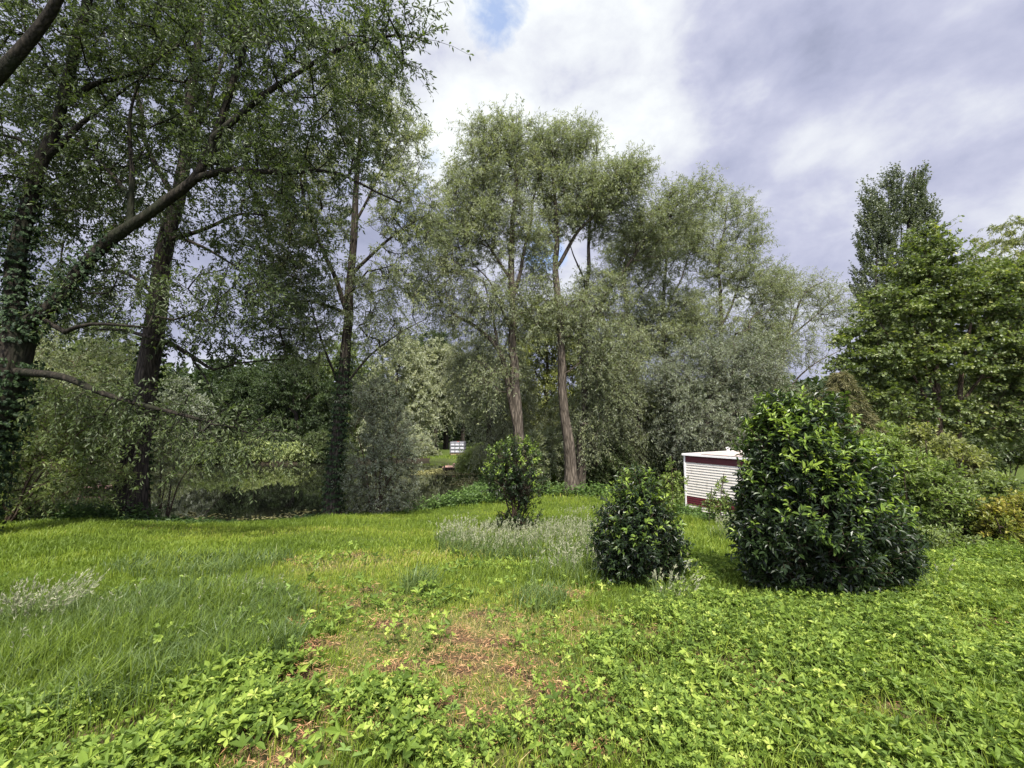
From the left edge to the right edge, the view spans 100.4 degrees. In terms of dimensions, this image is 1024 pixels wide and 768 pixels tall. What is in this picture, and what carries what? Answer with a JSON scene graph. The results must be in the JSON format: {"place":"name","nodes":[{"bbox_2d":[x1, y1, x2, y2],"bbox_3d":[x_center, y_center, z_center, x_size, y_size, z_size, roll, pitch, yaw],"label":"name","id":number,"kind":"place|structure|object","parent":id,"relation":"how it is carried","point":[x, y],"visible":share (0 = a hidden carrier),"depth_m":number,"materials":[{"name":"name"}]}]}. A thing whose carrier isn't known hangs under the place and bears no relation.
{"place":"outdoors","nodes":[
{"label":"outdoors","id":0,"kind":"place"},
{"bbox_2d":[3,461,481,521],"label":"water","id":1,"kind":"structure","parent":0,"point":[277,496],"depth_m":17.47,"materials":[{"name":"green liquid"}]},
{"bbox_2d":[178,468,479,519],"bbox_3d":[-5.967,4.334,17.248,9.059,0.038,18.451,-4,-7,39],"label":"floating weed","id":2,"kind":"object","parent":1,"relation":"on","point":[440,470],"visible":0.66,"depth_m":20.04,"materials":[{"name":"green plant"}]},
{"bbox_2d":[450,441,465,454],"bbox_3d":[-4.385,5.208,34.671,1.220,1.092,1.164,0,-5,0],"label":"water tank","id":3,"kind":"object","parent":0,"point":[455,447],"visible":0.83,"depth_m":34.15,"materials":[{"name":"plastic"}]},
{"bbox_2d":[0,525,947,735],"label":"meadow grass","id":4,"kind":"structure","parent":0,"point":[162,587],"depth_m":3.77,"materials":[{"name":"green plant"}]},
{"bbox_2d":[5,503,955,661],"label":"seeding grass","id":5,"kind":"structure","parent":0,"point":[457,525],"depth_m":6.25,"materials":[{"name":"green plant"}]},
{"bbox_2d":[0,433,1023,767],"bbox_3d":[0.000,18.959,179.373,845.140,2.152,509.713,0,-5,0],"label":"ground","id":6,"kind":"structure","parent":0,"point":[454,671],"depth_m":3.11,"materials":[{"name":"soil"}]},
{"bbox_2d":[18,441,65,463],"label":"bank shrub","id":7,"kind":"object","parent":6,"relation":"on","point":[41,452],"visible":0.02,"depth_m":29.08,"materials":[{"name":"green plant"}]},
{"bbox_2d":[0,308,91,452],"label":"pond tree","id":8,"kind":"object","parent":6,"relation":"on","point":[43,354],"visible":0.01,"depth_m":34.51,"materials":[{"name":"green plant"}]},
{"bbox_2d":[0,566,110,629],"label":"grass tuft","id":9,"kind":"object","parent":6,"relation":"on","point":[57,602],"visible":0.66,"depth_m":3.60,"materials":[{"name":"green plant"}]},
{"bbox_2d":[0,379,151,522],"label":"green shrub","id":10,"kind":"object","parent":6,"relation":"on","point":[55,480],"visible":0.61,"depth_m":10.10,"materials":[{"name":"green plant"}]},
{"bbox_2d":[49,433,121,464],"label":"bank shrub","id":11,"kind":"object","parent":6,"relation":"on","point":[97,454],"visible":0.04,"depth_m":28.44,"materials":[{"name":"green plant"}]},
{"bbox_2d":[21,320,152,504],"bbox_3d":[-15.933,1.318,14.434,7.389,7.508,3.229,0,-5,0],"label":"thicket shrub","id":12,"kind":"object","parent":6,"relation":"on","point":[58,357],"visible":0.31,"depth_m":14.45,"materials":[{"name":"green plant"}]},
{"bbox_2d":[40,315,177,446],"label":"pond tree","id":13,"kind":"object","parent":6,"relation":"on","point":[73,345],"visible":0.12,"depth_m":35.92,"materials":[{"name":"green plant"}]},
{"bbox_2d":[113,393,199,515],"bbox_3d":[-10.644,2.420,13.088,2.750,4.733,1.768,0,-5,0],"label":"drooping shrub","id":14,"kind":"object","parent":6,"relation":"on","point":[161,475],"visible":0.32,"depth_m":13.00,"materials":[{"name":"green plant"}]},
{"bbox_2d":[151,430,208,464],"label":"bank shrub","id":15,"kind":"object","parent":6,"relation":"on","point":[185,456],"visible":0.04,"depth_m":28.23,"materials":[{"name":"green plant"}]},
{"bbox_2d":[0,0,361,516],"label":"alder tree","id":16,"kind":"object","parent":6,"relation":"on","point":[149,361],"visible":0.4,"depth_m":11.77,"materials":[{"name":"green plant"}]},
{"bbox_2d":[154,373,223,440],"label":"pond tree","id":17,"kind":"object","parent":6,"relation":"on","point":[186,384],"visible":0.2,"depth_m":32.82,"materials":[{"name":"green plant"}]},
{"bbox_2d":[194,491,225,517],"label":"fallen branch","id":18,"kind":"object","parent":6,"relation":"on","point":[209,509],"visible":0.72,"depth_m":12.32,"materials":[{"name":"brown wood"}]},
{"bbox_2d":[181,436,249,464],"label":"bank shrub","id":19,"kind":"object","parent":6,"relation":"on","point":[221,456],"visible":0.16,"depth_m":28.29,"materials":[{"name":"green plant"}]},
{"bbox_2d":[0,0,474,530],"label":"ivy tree","id":20,"kind":"object","parent":6,"relation":"on","point":[22,318],"visible":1,"depth_m":8.18,"materials":[{"name":"green plant"}]},
{"bbox_2d":[205,365,292,442],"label":"pond tree","id":21,"kind":"object","parent":6,"relation":"on","point":[242,393],"visible":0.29,"depth_m":36.21,"materials":[{"name":"green plant"}]},
{"bbox_2d":[222,437,281,463],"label":"bank shrub","id":22,"kind":"object","parent":6,"relation":"on","point":[255,458],"visible":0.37,"depth_m":28.74,"materials":[{"name":"green plant"}]},
{"bbox_2d":[232,352,347,451],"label":"pond tree","id":23,"kind":"object","parent":6,"relation":"on","point":[298,401],"visible":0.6,"depth_m":34.23,"materials":[{"name":"green plant"}]},
{"bbox_2d":[272,440,321,463],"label":"bank shrub","id":24,"kind":"object","parent":6,"relation":"on","point":[289,456],"visible":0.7,"depth_m":28.98,"materials":[{"name":"green plant"}]},
{"bbox_2d":[289,427,357,463],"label":"bank shrub","id":25,"kind":"object","parent":6,"relation":"on","point":[319,442],"visible":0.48,"depth_m":29.37,"materials":[{"name":"green plant"}]},
{"bbox_2d":[299,328,385,450],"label":"pond tree","id":26,"kind":"object","parent":6,"relation":"on","point":[329,372],"visible":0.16,"depth_m":37.56,"materials":[{"name":"green plant"}]},
{"bbox_2d":[230,9,462,515],"bbox_3d":[-5.009,-3.849,12.917,7.101,15.699,3.300,0,-5,0],"label":"slender willow","id":27,"kind":"object","parent":6,"relation":"on","point":[332,502],"visible":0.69,"depth_m":12.67,"materials":[{"name":"green plant"}]},
{"bbox_2d":[0,468,735,523],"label":"bank weeds","id":28,"kind":"object","parent":6,"relation":"on","point":[452,499],"visible":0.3,"depth_m":11.98,"materials":[{"name":"green plant"}]},
{"bbox_2d":[327,369,434,513],"bbox_3d":[-3.932,1.791,12.824,3.324,4.614,2.311,0,-5,0],"label":"sallow shrub","id":29,"kind":"object","parent":6,"relation":"on","point":[404,448],"visible":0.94,"depth_m":12.63,"materials":[{"name":"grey plant"}]},
{"bbox_2d":[348,332,446,454],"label":"pond tree","id":30,"kind":"object","parent":6,"relation":"on","point":[424,379],"visible":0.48,"depth_m":35.59,"materials":[{"name":"green plant"}]},
{"bbox_2d":[390,330,443,432],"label":"dark tree","id":31,"kind":"object","parent":6,"relation":"on","point":[425,334],"visible":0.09,"depth_m":40.68,"materials":[{"name":"green plant"}]},
{"bbox_2d":[402,434,442,456],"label":"bank shrub","id":32,"kind":"object","parent":6,"relation":"on","point":[430,450],"visible":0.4,"depth_m":32.36,"materials":[{"name":"green plant"}]},
{"bbox_2d":[413,329,451,444],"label":"dark tree","id":33,"kind":"object","parent":6,"relation":"on","point":[426,336],"visible":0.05,"depth_m":43.17,"materials":[{"name":"green plant"}]},
{"bbox_2d":[395,337,474,449],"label":"pond tree","id":34,"kind":"object","parent":6,"relation":"on","point":[436,355],"visible":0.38,"depth_m":39.37,"materials":[{"name":"green plant"}]},
{"bbox_2d":[415,331,471,448],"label":"dark tree","id":35,"kind":"object","parent":6,"relation":"on","point":[446,441],"visible":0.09,"depth_m":41.53,"materials":[{"name":"green plant"}]},
{"bbox_2d":[442,463,458,470],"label":"jetty","id":36,"kind":"object","parent":6,"relation":"on","point":[447,467],"visible":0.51,"depth_m":24.76,"materials":[{"name":"brown wood"}]},
{"bbox_2d":[428,370,495,440],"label":"pond tree","id":37,"kind":"object","parent":6,"relation":"on","point":[462,433],"visible":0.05,"depth_m":45.52,"materials":[{"name":"green plant"}]},
{"bbox_2d":[453,442,485,473],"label":"bank shrub","id":38,"kind":"object","parent":6,"relation":"on","point":[464,463],"visible":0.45,"depth_m":23.76,"materials":[{"name":"green plant"}]},
{"bbox_2d":[392,92,572,494],"bbox_3d":[-1.186,-3.400,15.905,6.836,15.110,4.148,0,-5,0],"label":"tall willow","id":39,"kind":"object","parent":6,"relation":"on","point":[491,145],"visible":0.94,"depth_m":15.62,"materials":[{"name":"green plant"}]},
{"bbox_2d":[430,329,546,477],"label":"drooping willow","id":40,"kind":"object","parent":6,"relation":"on","point":[491,435],"visible":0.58,"depth_m":20.62,"materials":[{"name":"green plant"}]},
{"bbox_2d":[0,536,1023,767],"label":"ground cover","id":41,"kind":"object","parent":6,"relation":"on","point":[153,737],"visible":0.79,"depth_m":2.44,"materials":[{"name":"green plant"}]},
{"bbox_2d":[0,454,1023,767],"bbox_3d":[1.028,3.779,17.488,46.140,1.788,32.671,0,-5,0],"label":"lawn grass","id":42,"kind":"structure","parent":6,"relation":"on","point":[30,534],"depth_m":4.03,"materials":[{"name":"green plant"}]},
{"bbox_2d":[478,434,550,533],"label":"laurel bush","id":43,"kind":"object","parent":6,"relation":"on","point":[516,479],"visible":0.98,"depth_m":8.46,"materials":[{"name":"green plant"}]},
{"bbox_2d":[33,338,996,446],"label":"wood","id":44,"kind":"object","parent":6,"relation":"on","point":[820,385],"visible":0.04,"depth_m":45.31,"materials":[{"name":"green plant"}]},
{"bbox_2d":[515,423,576,484],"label":"understory shrub","id":45,"kind":"object","parent":6,"relation":"on","point":[548,448],"visible":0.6,"depth_m":17.84,"materials":[{"name":"green plant"}]},
{"bbox_2d":[501,295,599,459],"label":"tree","id":46,"kind":"object","parent":6,"relation":"on","point":[548,383],"visible":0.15,"depth_m":25.62,"materials":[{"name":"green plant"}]},
{"bbox_2d":[148,526,1012,767],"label":"dry cuttings","id":47,"kind":"object","parent":6,"relation":"on","point":[405,658],"visible":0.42,"depth_m":2.83,"materials":[{"name":"brown plant"}]},
{"bbox_2d":[514,105,668,493],"bbox_3d":[3.095,-3.389,16.392,6.390,15.072,3.674,0,-5,0],"label":"forked willow","id":48,"kind":"object","parent":6,"relation":"on","point":[627,171],"visible":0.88,"depth_m":16.13,"materials":[{"name":"green plant"}]},
{"bbox_2d":[530,348,673,488],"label":"veiled willow","id":49,"kind":"object","parent":6,"relation":"on","point":[551,409],"visible":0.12,"depth_m":18.82,"materials":[{"name":"green plant"}]},
{"bbox_2d":[575,435,638,488],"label":"understory shrub","id":50,"kind":"object","parent":6,"relation":"on","point":[599,474],"visible":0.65,"depth_m":17.29,"materials":[{"name":"green plant"}]},
{"bbox_2d":[581,220,699,487],"bbox_3d":[5.512,-1.491,19.251,5.436,12.539,4.081,0,-5,0],"label":"shaded willow","id":51,"kind":"object","parent":6,"relation":"on","point":[645,429],"visible":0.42,"depth_m":18.72,"materials":[{"name":"green plant"}]},
{"bbox_2d":[586,461,699,588],"bbox_3d":[1.442,1.615,4.778,1.223,1.470,0.965,0,-5,0],"label":"laurel bush","id":52,"kind":"object","parent":6,"relation":"on","point":[628,533],"visible":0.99,"depth_m":4.61,"materials":[{"name":"green plant"}]},
{"bbox_2d":[551,161,744,489],"bbox_3d":[5.506,-2.457,17.163,7.998,13.409,3.794,0,-5,0],"label":"straight willow","id":53,"kind":"object","parent":6,"relation":"on","point":[660,212],"visible":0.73,"depth_m":17.01,"materials":[{"name":"green plant"}]},
{"bbox_2d":[639,430,698,492],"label":"understory shrub","id":54,"kind":"object","parent":6,"relation":"on","point":[659,469],"visible":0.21,"depth_m":18.25,"materials":[{"name":"green plant"}]},
{"bbox_2d":[639,559,704,603],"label":"grass tuft","id":55,"kind":"object","parent":6,"relation":"on","point":[669,582],"visible":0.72,"depth_m":4.03,"materials":[{"name":"green plant"}]},
{"bbox_2d":[659,455,688,516],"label":"tall weed","id":56,"kind":"object","parent":6,"relation":"on","point":[674,482],"visible":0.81,"depth_m":12.36,"materials":[{"name":"green plant"}]},
{"bbox_2d":[633,200,731,483],"bbox_3d":[7.279,-2.051,19.857,5.071,13.706,4.200,0,-5,0],"label":"narrow willow","id":57,"kind":"object","parent":6,"relation":"on","point":[674,289],"visible":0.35,"depth_m":19.45,"materials":[{"name":"green plant"}]},
{"bbox_2d":[702,487,726,520],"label":"tall weed","id":58,"kind":"object","parent":6,"relation":"on","point":[714,502],"visible":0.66,"depth_m":11.02,"materials":[{"name":"green plant"}]},
{"bbox_2d":[682,447,749,515],"bbox_3d":[8.603,3.200,13.975,6.150,2.273,2.464,3,-6,-32],"label":"static caravan","id":59,"kind":"object","parent":6,"relation":"on","point":[704,471],"visible":0.28,"depth_m":12.78,"materials":[{"name":"white metal"}]},
{"bbox_2d":[635,322,803,482],"bbox_3d":[8.548,1.164,17.387,6.894,7.252,4.173,0,-5,0],"label":"round willow","id":60,"kind":"object","parent":6,"relation":"on","point":[705,421],"visible":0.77,"depth_m":17.18,"materials":[{"name":"green plant"}]},
{"bbox_2d":[705,474,734,522],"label":"tall weed","id":61,"kind":"object","parent":6,"relation":"on","point":[725,496],"visible":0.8,"depth_m":10.77,"materials":[{"name":"green plant"}]},
{"bbox_2d":[710,426,740,448],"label":"understory shrub","id":62,"kind":"object","parent":6,"relation":"on","point":[730,431],"depth_m":19.62,"materials":[{"name":"green plant"}]},
{"bbox_2d":[659,182,812,413],"bbox_3d":[10.704,-2.523,20.857,7.625,15.031,4.593,0,-5,0],"label":"upright willow","id":63,"kind":"object","parent":6,"relation":"on","point":[740,275],"visible":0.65,"depth_m":20.61,"materials":[{"name":"green plant"}]},
{"bbox_2d":[737,258,868,400],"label":"sparse willow","id":64,"kind":"object","parent":6,"relation":"on","point":[820,301],"visible":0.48,"depth_m":22.17,"materials":[{"name":"green plant"}]},
{"bbox_2d":[718,384,937,599],"bbox_3d":[3.135,1.145,4.362,1.740,2.277,1.581,-4,-6,35],"label":"laurel bush","id":65,"kind":"object","parent":6,"relation":"on","point":[814,503],"visible":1,"depth_m":4.10,"materials":[{"name":"green plant"}]},
{"bbox_2d":[794,389,862,432],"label":"hedge shrub","id":66,"kind":"object","parent":6,"relation":"on","point":[820,401],"depth_m":21.03,"materials":[{"name":"green plant"}]},
{"bbox_2d":[815,370,912,470],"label":"spruce tree","id":67,"kind":"object","parent":6,"relation":"on","point":[843,381],"visible":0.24,"depth_m":9.39,"materials":[{"name":"green plant"}]},
{"bbox_2d":[850,419,914,451],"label":"leafy shrub","id":68,"kind":"object","parent":6,"relation":"on","point":[894,430],"visible":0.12,"depth_m":8.97,"materials":[{"name":"green plant"}]},
{"bbox_2d":[850,399,926,439],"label":"hedge shrub","id":69,"kind":"object","parent":6,"relation":"on","point":[888,416],"visible":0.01,"depth_m":19.54,"materials":[{"name":"green plant"}]},
{"bbox_2d":[842,160,953,400],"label":"lombardy poplar","id":70,"kind":"object","parent":6,"relation":"on","point":[881,228],"visible":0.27,"depth_m":47.30,"materials":[{"name":"green plant"}]},
{"bbox_2d":[815,215,1023,460],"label":"maple tree","id":71,"kind":"object","parent":6,"relation":"on","point":[997,346],"visible":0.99,"depth_m":12.34,"materials":[{"name":"green plant"}]},
{"bbox_2d":[854,425,988,534],"bbox_3d":[7.002,1.842,7.461,2.058,2.246,1.438,0,-5,0],"label":"leafy shrub","id":72,"kind":"object","parent":6,"relation":"on","point":[932,488],"visible":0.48,"depth_m":7.16,"materials":[{"name":"green plant"}]},
{"bbox_2d":[897,421,996,478],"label":"leafy shrub","id":73,"kind":"object","parent":6,"relation":"on","point":[960,450],"visible":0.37,"depth_m":8.31,"materials":[{"name":"green plant"}]},
{"bbox_2d":[913,520,999,551],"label":"leafy shrub","id":74,"kind":"object","parent":6,"relation":"on","point":[939,537],"visible":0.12,"depth_m":6.30,"materials":[{"name":"green plant"}]},
{"bbox_2d":[910,407,1019,473],"bbox_3d":[19.216,2.870,18.798,5.090,3.745,3.025,2,-6,-21],"label":"hedge shrub","id":75,"kind":"object","parent":6,"relation":"on","point":[997,453],"visible":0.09,"depth_m":18.26,"materials":[{"name":"green plant"}]},
{"bbox_2d":[941,215,1023,465],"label":"golden willow","id":76,"kind":"object","parent":6,"relation":"on","point":[1012,242],"visible":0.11,"depth_m":31.27,"materials":[{"name":"green plant"}]},
{"bbox_2d":[941,468,1023,538],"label":"leafy shrub","id":77,"kind":"object","parent":6,"relation":"on","point":[986,483],"visible":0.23,"depth_m":7.47,"materials":[{"name":"green plant"}]},
{"bbox_2d":[963,486,1023,547],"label":"leafy shrub","id":78,"kind":"object","parent":6,"relation":"on","point":[1001,518],"visible":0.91,"depth_m":6.77,"materials":[{"name":"yellow plant"}]},
{"bbox_2d":[984,427,1023,478],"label":"hedge shrub","id":79,"kind":"object","parent":6,"relation":"on","point":[1015,460],"visible":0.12,"depth_m":20.33,"materials":[{"name":"green plant"}]},
{"bbox_2d":[0,0,1023,423],"label":"sky","id":80,"kind":"structure","parent":0,"point":[797,102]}
]}

